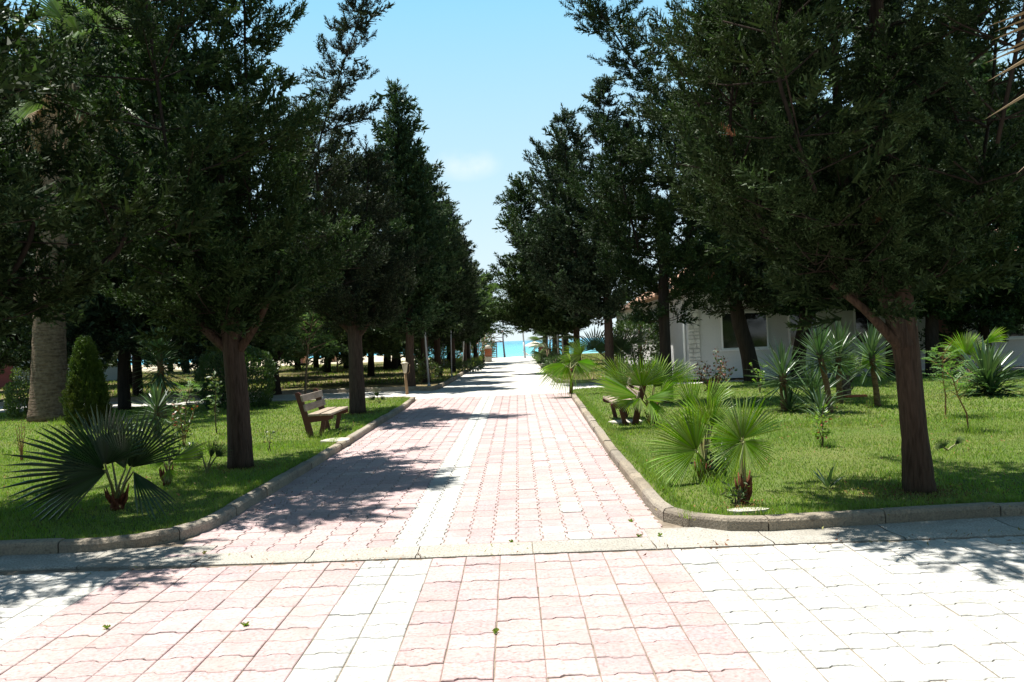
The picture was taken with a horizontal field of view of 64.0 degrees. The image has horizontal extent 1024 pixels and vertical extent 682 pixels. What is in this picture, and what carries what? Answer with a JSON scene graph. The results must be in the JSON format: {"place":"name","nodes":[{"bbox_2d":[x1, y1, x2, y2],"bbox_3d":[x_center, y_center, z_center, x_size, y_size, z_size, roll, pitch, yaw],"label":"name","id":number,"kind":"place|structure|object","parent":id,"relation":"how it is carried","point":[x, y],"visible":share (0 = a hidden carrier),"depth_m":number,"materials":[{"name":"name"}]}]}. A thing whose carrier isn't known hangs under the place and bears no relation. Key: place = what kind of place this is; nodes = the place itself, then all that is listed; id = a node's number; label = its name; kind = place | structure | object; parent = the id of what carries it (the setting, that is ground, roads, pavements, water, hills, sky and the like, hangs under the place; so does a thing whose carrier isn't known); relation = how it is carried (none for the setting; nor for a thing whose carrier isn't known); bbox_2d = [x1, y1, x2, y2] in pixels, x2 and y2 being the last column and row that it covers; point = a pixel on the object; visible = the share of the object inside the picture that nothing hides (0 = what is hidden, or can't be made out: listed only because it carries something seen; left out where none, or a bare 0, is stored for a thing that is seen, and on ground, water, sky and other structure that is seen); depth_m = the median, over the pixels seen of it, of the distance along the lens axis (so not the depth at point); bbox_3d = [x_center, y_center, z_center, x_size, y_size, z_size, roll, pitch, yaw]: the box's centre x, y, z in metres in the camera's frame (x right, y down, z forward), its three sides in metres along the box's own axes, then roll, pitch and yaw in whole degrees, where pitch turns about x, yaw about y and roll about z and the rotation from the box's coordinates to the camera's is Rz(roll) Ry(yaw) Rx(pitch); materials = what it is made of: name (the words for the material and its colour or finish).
{"place":"outdoors","nodes":[
{"label":"outdoors","id":0,"kind":"place"},
{"bbox_2d":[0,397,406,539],"bbox_3d":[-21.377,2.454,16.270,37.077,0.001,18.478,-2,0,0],"label":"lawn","id":1,"kind":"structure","parent":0,"point":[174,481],"depth_m":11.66,"materials":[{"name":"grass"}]},
{"bbox_2d":[2,380,29,417],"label":"clipped bush","id":2,"kind":"object","parent":1,"relation":"on","point":[15,409],"visible":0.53,"depth_m":22.18,"materials":[{"name":"green plant"}]},
{"bbox_2d":[3,0,156,421],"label":"tall fan palm","id":3,"kind":"object","parent":1,"relation":"on","point":[49,369],"visible":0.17,"depth_m":20.98,"materials":[{"name":"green plant"}]},
{"bbox_2d":[58,335,112,427],"bbox_3d":[-9.676,0.906,18.621,1.068,2.134,1.120,-2,0,0],"label":"thuja cone","id":4,"kind":"object","parent":1,"relation":"on","point":[86,384],"visible":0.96,"depth_m":18.39,"materials":[{"name":"green plant"}]},
{"bbox_2d":[0,404,186,521],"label":"fan palm","id":5,"kind":"object","parent":1,"relation":"on","point":[81,470],"visible":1,"depth_m":8.29,"materials":[{"name":"green plant"}]},
{"bbox_2d":[0,0,225,338],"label":"cypress tree","id":6,"kind":"object","parent":1,"relation":"on","point":[22,200],"visible":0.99,"depth_m":8.30,"materials":[{"name":"green plant"}]},
{"bbox_2d":[0,0,231,409],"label":"cypress tree","id":7,"kind":"object","parent":1,"relation":"on","point":[103,317],"visible":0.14,"depth_m":23.57,"materials":[{"name":"green plant"}]},
{"bbox_2d":[128,380,186,437],"bbox_3d":[-6.751,1.325,15.650,1.171,1.238,1.209,-2,0,0],"label":"yucca","id":8,"kind":"object","parent":1,"relation":"on","point":[155,405],"visible":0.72,"depth_m":15.59,"materials":[{"name":"green plant"}]},
{"bbox_2d":[130,326,188,417],"bbox_3d":[-8.751,0.700,20.412,1.543,2.472,1.498,-2,0,0],"label":"yucca","id":9,"kind":"object","parent":1,"relation":"on","point":[159,374],"visible":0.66,"depth_m":20.32,"materials":[{"name":"green plant"}]},
{"bbox_2d":[153,428,193,463],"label":"rose bush","id":10,"kind":"object","parent":1,"relation":"on","point":[182,448],"visible":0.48,"depth_m":11.75,"materials":[{"name":"green plant"}]},
{"bbox_2d":[147,441,214,485],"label":"fan palm","id":11,"kind":"object","parent":1,"relation":"on","point":[169,474],"visible":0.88,"depth_m":9.90,"materials":[{"name":"green plant"}]},
{"bbox_2d":[167,393,202,445],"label":"rose bush","id":12,"kind":"object","parent":1,"relation":"on","point":[179,427],"visible":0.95,"depth_m":14.01,"materials":[{"name":"green plant"}]},
{"bbox_2d":[2,0,374,469],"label":"cypress tree","id":13,"kind":"object","parent":1,"relation":"on","point":[234,273],"visible":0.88,"depth_m":10.60,"materials":[{"name":"green plant"}]},
{"bbox_2d":[172,377,210,421],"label":"mimosa sapling","id":14,"kind":"object","parent":1,"relation":"on","point":[184,391],"visible":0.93,"depth_m":17.74,"materials":[{"name":"green plant"}]},
{"bbox_2d":[194,439,231,472],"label":"palm seedling","id":15,"kind":"object","parent":1,"relation":"on","point":[217,451],"visible":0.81,"depth_m":10.66,"materials":[{"name":"green plant"}]},
{"bbox_2d":[206,370,222,433],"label":"leafy sapling","id":16,"kind":"object","parent":1,"relation":"on","point":[214,399],"visible":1,"depth_m":15.94,"materials":[{"name":"green plant"}]},
{"bbox_2d":[192,344,278,409],"bbox_3d":[-7.706,0.955,22.794,2.321,1.846,2.128,-2,0,0],"label":"clipped bush","id":17,"kind":"object","parent":1,"relation":"on","point":[200,375],"visible":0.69,"depth_m":22.39,"materials":[{"name":"green plant"}]},
{"bbox_2d":[295,388,348,437],"bbox_3d":[-3.524,1.330,15.296,0.673,0.842,1.560,-2,0,0],"label":"park bench","id":18,"kind":"object","parent":1,"relation":"on","point":[327,414],"visible":0.94,"depth_m":14.70,"materials":[{"name":"brown wood"}]},
{"bbox_2d":[255,0,433,413],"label":"cypress tree","id":19,"kind":"object","parent":1,"relation":"on","point":[351,299],"visible":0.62,"depth_m":19.16,"materials":[{"name":"green plant"}]},
{"bbox_2d":[0,391,430,411],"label":"cross path","id":20,"kind":"structure","parent":0,"point":[417,394],"depth_m":28.43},
{"bbox_2d":[0,95,33,374],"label":"cypress tree","id":21,"kind":"object","parent":20,"relation":"on","point":[12,359],"visible":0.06,"depth_m":26.95,"materials":[{"name":"green plant"}]},
{"bbox_2d":[172,115,271,400],"bbox_3d":[-9.843,-2.929,27.188,4.380,9.815,4.898,-2,0,-43],"label":"cypress tree","id":22,"kind":"object","parent":20,"relation":"on","point":[195,349],"visible":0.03,"depth_m":26.38,"materials":[{"name":"green plant"}]},
{"bbox_2d":[281,293,341,393],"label":"young acacia","id":23,"kind":"object","parent":20,"relation":"on","point":[308,334],"visible":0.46,"depth_m":27.37,"materials":[{"name":"green plant"}]},
{"bbox_2d":[0,358,484,401],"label":"grove floor","id":24,"kind":"structure","parent":0,"point":[334,378],"depth_m":42.18,"materials":[{"name":"brown soil"}]},
{"bbox_2d":[9,366,29,386],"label":"round bush","id":25,"kind":"object","parent":24,"relation":"on","point":[13,378],"visible":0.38,"depth_m":47.05,"materials":[{"name":"green plant"}]},
{"bbox_2d":[0,357,116,388],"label":"pale building","id":26,"kind":"structure","parent":24,"relation":"on","point":[111,372],"depth_m":48.00,"materials":[{"name":"paint"}]},
{"bbox_2d":[0,366,13,388],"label":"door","id":27,"kind":"structure","parent":26,"relation":"in","point":[4,378],"depth_m":47.93,"materials":[{"name":"brown wood"}]},
{"bbox_2d":[55,31,190,395],"bbox_3d":[-15.543,-5.286,32.509,8.980,14.994,8.030,-2,0,-10],"label":"cypress tree","id":28,"kind":"object","parent":24,"relation":"on","point":[137,365],"visible":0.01,"depth_m":32.34,"materials":[{"name":"green plant"}]},
{"bbox_2d":[75,334,178,385],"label":"grove tree","id":29,"kind":"object","parent":24,"relation":"on","point":[130,369],"visible":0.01,"depth_m":43.38,"materials":[{"name":"green plant"}]},
{"bbox_2d":[174,227,362,394],"bbox_3d":[-8.864,-1.332,29.430,7.411,6.573,7.767,-2,0,26],"label":"grove tree","id":30,"kind":"object","parent":24,"relation":"on","point":[276,354],"visible":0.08,"depth_m":28.76,"materials":[{"name":"green plant"}]},
{"bbox_2d":[0,353,636,398],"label":"grove grass","id":31,"kind":"structure","parent":24,"relation":"on","point":[395,380],"depth_m":46.52,"materials":[{"name":"green plant"}]},
{"bbox_2d":[279,214,462,370],"bbox_3d":[-7.295,-1.879,35.865,10.720,7.517,11.240,-2,0,10],"label":"grove tree","id":32,"kind":"object","parent":24,"relation":"on","point":[370,339],"visible":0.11,"depth_m":34.93,"materials":[{"name":"green plant"}]},
{"bbox_2d":[338,251,405,375],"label":"grove tree","id":33,"kind":"object","parent":24,"relation":"on","point":[371,372],"visible":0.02,"depth_m":44.15,"materials":[{"name":"green plant"}]},
{"bbox_2d":[367,337,432,369],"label":"grove tree","id":34,"kind":"object","parent":24,"relation":"on","point":[394,362],"visible":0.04,"depth_m":54.33,"materials":[{"name":"green plant"}]},
{"bbox_2d":[353,76,469,385],"bbox_3d":[-3.994,-4.063,30.063,4.387,11.602,4.888,-2,0,-34],"label":"cypress tree","id":35,"kind":"object","parent":24,"relation":"on","point":[411,173],"visible":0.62,"depth_m":29.49,"materials":[{"name":"green plant"}]},
{"bbox_2d":[414,353,433,383],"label":"rose bush","id":36,"kind":"object","parent":24,"relation":"on","point":[420,373],"visible":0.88,"depth_m":32.67,"materials":[{"name":"green plant"}]},
{"bbox_2d":[415,361,443,378],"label":"shrub","id":37,"kind":"object","parent":24,"relation":"on","point":[437,367],"visible":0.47,"depth_m":37.51,"materials":[{"name":"green plant"}]},
{"bbox_2d":[394,156,484,382],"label":"cypress tree","id":38,"kind":"object","parent":24,"relation":"on","point":[451,296],"visible":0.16,"depth_m":33.87,"materials":[{"name":"green plant"}]},
{"bbox_2d":[415,200,478,376],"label":"cypress tree","id":39,"kind":"object","parent":24,"relation":"on","point":[438,338],"visible":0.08,"depth_m":38.84,"materials":[{"name":"green plant"}]},
{"bbox_2d":[429,195,488,371],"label":"cypress tree","id":40,"kind":"object","parent":24,"relation":"on","point":[466,333],"visible":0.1,"depth_m":44.98,"materials":[{"name":"green plant"}]},
{"bbox_2d":[415,265,513,364],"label":"grove tree","id":41,"kind":"object","parent":24,"relation":"on","point":[494,288],"visible":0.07,"depth_m":60.82,"materials":[{"name":"green plant"}]},
{"bbox_2d":[455,262,490,367],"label":"cypress tree","id":42,"kind":"object","parent":24,"relation":"on","point":[486,301],"visible":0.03,"depth_m":51.34,"materials":[{"name":"green plant"}]},
{"bbox_2d":[459,260,492,359],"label":"cypress tree","id":43,"kind":"object","parent":24,"relation":"on","point":[479,337],"visible":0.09,"depth_m":59.06,"materials":[{"name":"green plant"}]},
{"bbox_2d":[473,269,511,358],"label":"cypress tree","id":44,"kind":"object","parent":24,"relation":"on","point":[490,276],"visible":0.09,"depth_m":62.86,"materials":[{"name":"green plant"}]},
{"bbox_2d":[131,355,414,371],"bbox_3d":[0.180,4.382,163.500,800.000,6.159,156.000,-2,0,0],"label":"beach","id":45,"kind":"structure","parent":0,"point":[379,358],"depth_m":95.83,"materials":[{"name":"beige sand"}]},
{"bbox_2d":[131,338,604,364],"bbox_3d":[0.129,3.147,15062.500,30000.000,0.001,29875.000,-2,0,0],"label":"sea","id":46,"kind":"structure","parent":0,"point":[513,348],"depth_m":321.50,"materials":[{"name":"liquid"}]},
{"bbox_2d":[76,393,769,567],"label":"walk pavement","id":47,"kind":"structure","parent":0,"point":[532,468],"depth_m":9.23,"materials":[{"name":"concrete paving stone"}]},
{"bbox_2d":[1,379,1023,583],"bbox_3d":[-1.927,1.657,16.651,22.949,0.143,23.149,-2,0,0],"label":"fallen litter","id":48,"kind":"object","parent":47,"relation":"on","point":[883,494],"visible":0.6,"depth_m":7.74,"materials":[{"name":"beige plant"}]},
{"bbox_2d":[420,356,566,398],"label":"walk","id":49,"kind":"structure","parent":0,"point":[503,376],"depth_m":33.33,"materials":[{"name":"white stone"}]},
{"bbox_2d":[455,359,485,371],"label":"shrub","id":50,"kind":"object","parent":49,"relation":"on","point":[466,364],"visible":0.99,"depth_m":44.79,"materials":[{"name":"green plant"}]},
{"bbox_2d":[0,534,1023,681],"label":"street pavement","id":51,"kind":"structure","parent":0,"point":[940,610],"depth_m":4.88,"materials":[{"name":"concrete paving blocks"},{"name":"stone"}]},
{"bbox_2d":[986,11,1023,171],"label":"tall fan palm","id":52,"kind":"object","parent":51,"relation":"on","point":[1019,62],"visible":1,"depth_m":4.53,"materials":[{"name":"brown plant"}]},
{"bbox_2d":[0,0,1023,354],"label":"sky","id":53,"kind":"structure","parent":0,"point":[486,76],"materials":[{"name":"blue"}]},
{"bbox_2d":[0,369,1023,539],"bbox_3d":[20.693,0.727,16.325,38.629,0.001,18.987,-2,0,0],"label":"lawn","id":54,"kind":"structure","parent":0,"point":[836,451],"depth_m":10.57,"materials":[{"name":"plant"}]},
{"bbox_2d":[535,354,598,394],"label":"fan palm","id":55,"kind":"object","parent":54,"relation":"on","point":[560,369],"visible":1,"depth_m":22.94,"materials":[{"name":"green plant"}]},
{"bbox_2d":[603,376,645,424],"bbox_3d":[2.093,1.099,15.240,0.673,0.842,1.560,-2,0,0],"label":"park bench","id":56,"kind":"object","parent":54,"relation":"on","point":[637,412],"visible":0.43,"depth_m":14.55,"materials":[{"name":"brown wood"}]},
{"bbox_2d":[588,353,696,425],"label":"fan palm","id":57,"kind":"object","parent":54,"relation":"on","point":[619,391],"visible":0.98,"depth_m":14.22,"materials":[{"name":"green plant"}]},
{"bbox_2d":[557,0,766,402],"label":"cypress tree","id":58,"kind":"object","parent":54,"relation":"on","point":[665,223],"visible":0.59,"depth_m":18.82,"materials":[{"name":"green plant"}]},
{"bbox_2d":[642,375,735,486],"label":"fan palm","id":59,"kind":"object","parent":54,"relation":"on","point":[688,439],"visible":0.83,"depth_m":8.69,"materials":[{"name":"green plant"}]},
{"bbox_2d":[690,443,734,479],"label":"rose bush","id":60,"kind":"object","parent":54,"relation":"on","point":[713,467],"visible":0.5,"depth_m":8.62,"materials":[{"name":"green plant"}]},
{"bbox_2d":[693,348,737,393],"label":"rose bush","id":61,"kind":"object","parent":54,"relation":"on","point":[719,373],"visible":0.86,"depth_m":19.66,"materials":[{"name":"green plant"}]},
{"bbox_2d":[721,475,749,505],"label":"leafy plant","id":62,"kind":"object","parent":54,"relation":"on","point":[740,496],"visible":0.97,"depth_m":7.37,"materials":[{"name":"green plant"}]},
{"bbox_2d":[623,1,853,381],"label":"cypress tree","id":63,"kind":"object","parent":54,"relation":"on","point":[741,278],"visible":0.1,"depth_m":24.88,"materials":[{"name":"green plant"}]},
{"bbox_2d":[703,392,785,504],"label":"fan palm","id":64,"kind":"object","parent":54,"relation":"on","point":[737,447],"visible":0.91,"depth_m":7.43,"materials":[{"name":"green plant"}]},
{"bbox_2d":[727,507,769,514],"bbox_3d":[2.054,1.481,7.114,0.371,0.042,0.156,-2,0,0],"label":"flat stone","id":65,"kind":"object","parent":54,"relation":"on","point":[739,511],"visible":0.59,"depth_m":7.08,"materials":[{"name":"stone"}]},
{"bbox_2d":[741,337,818,412],"bbox_3d":[5.205,0.613,15.840,1.606,1.567,1.570,-2,0,0],"label":"yucca","id":66,"kind":"object","parent":54,"relation":"on","point":[786,399],"visible":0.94,"depth_m":15.74,"materials":[{"name":"green plant"}]},
{"bbox_2d":[609,0,1023,494],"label":"cypress tree","id":67,"kind":"object","parent":54,"relation":"on","point":[886,258],"visible":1,"depth_m":7.06,"materials":[{"name":"green plant"}]},
{"bbox_2d":[779,359,853,410],"bbox_3d":[5.911,0.842,16.197,1.518,1.167,1.720,-2,0,-32],"label":"yucca","id":68,"kind":"object","parent":54,"relation":"on","point":[812,385],"visible":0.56,"depth_m":16.05,"materials":[{"name":"green plant"}]},
{"bbox_2d":[784,321,853,412],"bbox_3d":[5.751,0.466,15.247,1.255,1.752,1.295,-2,0,26],"label":"yucca","id":69,"kind":"object","parent":54,"relation":"on","point":[818,344],"visible":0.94,"depth_m":15.18,"materials":[{"name":"green plant"}]},
{"bbox_2d":[800,384,840,416],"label":"yucca","id":70,"kind":"object","parent":54,"relation":"on","point":[819,401],"visible":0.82,"depth_m":14.58,"materials":[{"name":"green plant"}]},
{"bbox_2d":[812,404,830,445],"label":"leafy plant","id":71,"kind":"object","parent":54,"relation":"on","point":[817,435],"visible":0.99,"depth_m":10.87,"materials":[{"name":"green plant"}]},
{"bbox_2d":[814,462,847,487],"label":"agave","id":72,"kind":"object","parent":54,"relation":"on","point":[825,482],"visible":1,"depth_m":7.93,"materials":[{"name":"green plant"}]},
{"bbox_2d":[796,320,871,403],"bbox_3d":[6.736,0.365,17.089,1.539,1.869,1.597,-2,0,0],"label":"yucca","id":73,"kind":"object","parent":54,"relation":"on","point":[838,337],"visible":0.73,"depth_m":16.98,"materials":[{"name":"green plant"}]},
{"bbox_2d":[824,350,891,396],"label":"fan palm","id":74,"kind":"object","parent":54,"relation":"on","point":[846,385],"visible":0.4,"depth_m":18.27,"materials":[{"name":"green plant"}]},
{"bbox_2d":[839,321,895,406],"bbox_3d":[7.007,0.427,15.965,1.374,1.730,1.400,-2,0,0],"label":"yucca","id":75,"kind":"object","parent":54,"relation":"on","point":[872,342],"visible":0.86,"depth_m":15.92,"materials":[{"name":"green plant"}]},
{"bbox_2d":[821,0,1023,375],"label":"cypress tree","id":76,"kind":"object","parent":54,"relation":"on","point":[889,358],"visible":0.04,"depth_m":24.31,"materials":[{"name":"green plant"}]},
{"bbox_2d":[833,47,1023,375],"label":"cypress tree","id":77,"kind":"object","parent":54,"relation":"on","point":[935,308],"visible":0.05,"depth_m":24.33,"materials":[{"name":"green plant"}]},
{"bbox_2d":[934,436,964,450],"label":"palm seedling","id":78,"kind":"object","parent":54,"relation":"on","point":[943,444],"visible":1,"depth_m":10.01,"materials":[{"name":"green plant"}]},
{"bbox_2d":[920,334,981,413],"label":"mimosa sapling","id":79,"kind":"object","parent":54,"relation":"on","point":[940,354],"visible":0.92,"depth_m":13.70,"materials":[{"name":"green plant"}]},
{"bbox_2d":[927,364,986,430],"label":"mimosa sapling","id":80,"kind":"object","parent":54,"relation":"on","point":[950,381],"visible":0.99,"depth_m":11.88,"materials":[{"name":"green plant"}]},
{"bbox_2d":[918,27,1023,349],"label":"cypress tree","id":81,"kind":"object","parent":54,"relation":"on","point":[1006,310],"visible":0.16,"depth_m":24.32,"materials":[{"name":"green plant"}]},
{"bbox_2d":[940,327,1007,386],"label":"fan palm","id":82,"kind":"object","parent":54,"relation":"on","point":[964,344],"visible":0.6,"depth_m":19.62,"materials":[{"name":"green plant"}]},
{"bbox_2d":[937,336,1023,397],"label":"yucca","id":83,"kind":"object","parent":54,"relation":"on","point":[989,364],"visible":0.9,"depth_m":17.20,"materials":[{"name":"green plant"}]},
{"bbox_2d":[557,353,653,379],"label":"grove floor","id":84,"kind":"structure","parent":0,"point":[594,368],"depth_m":37.70,"materials":[{"name":"plant"}]},
{"bbox_2d":[478,141,608,361],"bbox_3d":[1.866,-4.298,40.444,6.016,11.586,5.902,-2,0,-39],"label":"cypress tree","id":85,"kind":"object","parent":84,"relation":"on","point":[533,315],"visible":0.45,"depth_m":39.97,"materials":[{"name":"green plant"}]},
{"bbox_2d":[528,330,568,364],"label":"fan palm","id":86,"kind":"object","parent":84,"relation":"on","point":[536,353],"visible":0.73,"depth_m":47.37,"materials":[{"name":"green plant"}]},
{"bbox_2d":[530,335,572,362],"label":"fan palm","id":87,"kind":"object","parent":84,"relation":"on","point":[554,350],"visible":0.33,"depth_m":48.22,"materials":[{"name":"green plant"}]},
{"bbox_2d":[540,354,576,368],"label":"shrub","id":88,"kind":"object","parent":84,"relation":"on","point":[547,360],"visible":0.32,"depth_m":37.34,"materials":[{"name":"green plant"}]},
{"bbox_2d":[505,73,667,375],"bbox_3d":[2.809,-4.202,29.894,6.294,11.316,5.228,-2,0,0],"label":"cypress tree","id":89,"kind":"object","parent":84,"relation":"on","point":[588,287],"visible":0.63,"depth_m":29.46,"materials":[{"name":"green plant"}]},
{"bbox_2d":[561,325,647,376],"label":"fan palm","id":90,"kind":"object","parent":84,"relation":"on","point":[597,345],"visible":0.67,"depth_m":30.12,"materials":[{"name":"green plant"}]},
{"bbox_2d":[616,305,641,364],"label":"house annex","id":91,"kind":"object","parent":84,"relation":"on","point":[629,310],"depth_m":43.53,"materials":[{"name":"white paint"}]},
{"bbox_2d":[612,313,659,372],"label":"laurel bush","id":92,"kind":"object","parent":84,"relation":"on","point":[626,323],"visible":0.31,"depth_m":33.08,"materials":[{"name":"green plant"}]},
{"bbox_2d":[627,229,1023,379],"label":"white house","id":93,"kind":"structure","parent":84,"relation":"on","point":[693,344],"depth_m":28.00,"materials":[{"name":"painted plaster"},{"name":"roof tile"},{"name":"glass"}]},
{"bbox_2d":[720,311,770,350],"bbox_3d":[7.943,-0.341,27.950,1.720,1.320,0.120,-2,0,0],"label":"window","id":94,"kind":"structure","parent":93,"relation":"in","point":[758,327],"depth_m":27.97,"materials":[{"name":"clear glass"}]},
{"bbox_2d":[787,311,817,348],"bbox_3d":[9.941,-0.423,27.950,1.120,1.320,0.120,-2,0,0],"label":"window","id":95,"kind":"structure","parent":93,"relation":"in","point":[791,335],"depth_m":27.97,"materials":[{"name":"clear glass"}]},
{"bbox_2d":[853,309,880,345],"bbox_3d":[12.089,-0.511,27.950,0.920,1.320,0.120,-2,0,0],"label":"window","id":96,"kind":"structure","parent":93,"relation":"in","point":[860,321],"depth_m":27.97,"materials":[{"name":"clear glass"}]},
{"bbox_2d":[938,318,964,368],"bbox_3d":[14.909,-0.086,27.985,1.000,2.100,0.050,-2,0,0],"label":"door","id":97,"kind":"structure","parent":93,"relation":"in","point":[942,349],"depth_m":27.96,"materials":[{"name":"brown wood"}]},
{"bbox_2d":[558,366,1023,391],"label":"cross path","id":98,"kind":"structure","parent":0,"point":[585,385],"depth_m":27.99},
{"bbox_2d":[752,24,850,377],"bbox_3d":[9.725,-5.239,26.973,6.782,12.888,6.451,-2,0,10],"label":"cypress tree","id":99,"kind":"object","parent":98,"relation":"on","point":[794,308],"visible":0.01,"depth_m":26.68,"materials":[{"name":"green plant"}]},
{"label":"ground","id":100,"kind":"structure","parent":0,"visible":0},
{"bbox_2d":[0,397,414,556],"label":"kerb","id":101,"kind":"structure","parent":100,"relation":"on","point":[231,510],"depth_m":7.42,"materials":[{"name":"concrete"}]},
{"bbox_2d":[0,369,466,405],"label":"kerb","id":102,"kind":"structure","parent":100,"relation":"on","point":[410,388],"depth_m":30.48,"materials":[{"name":"concrete"}]},
{"bbox_2d":[0,516,1023,571],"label":"gutter","id":103,"kind":"object","parent":100,"relation":"on","point":[675,538],"visible":0.79,"depth_m":6.57,"materials":[{"name":"concrete"}]},
{"bbox_2d":[571,393,1023,531],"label":"kerb","id":104,"kind":"structure","parent":100,"relation":"on","point":[652,499],"depth_m":6.86,"materials":[{"name":"concrete"}]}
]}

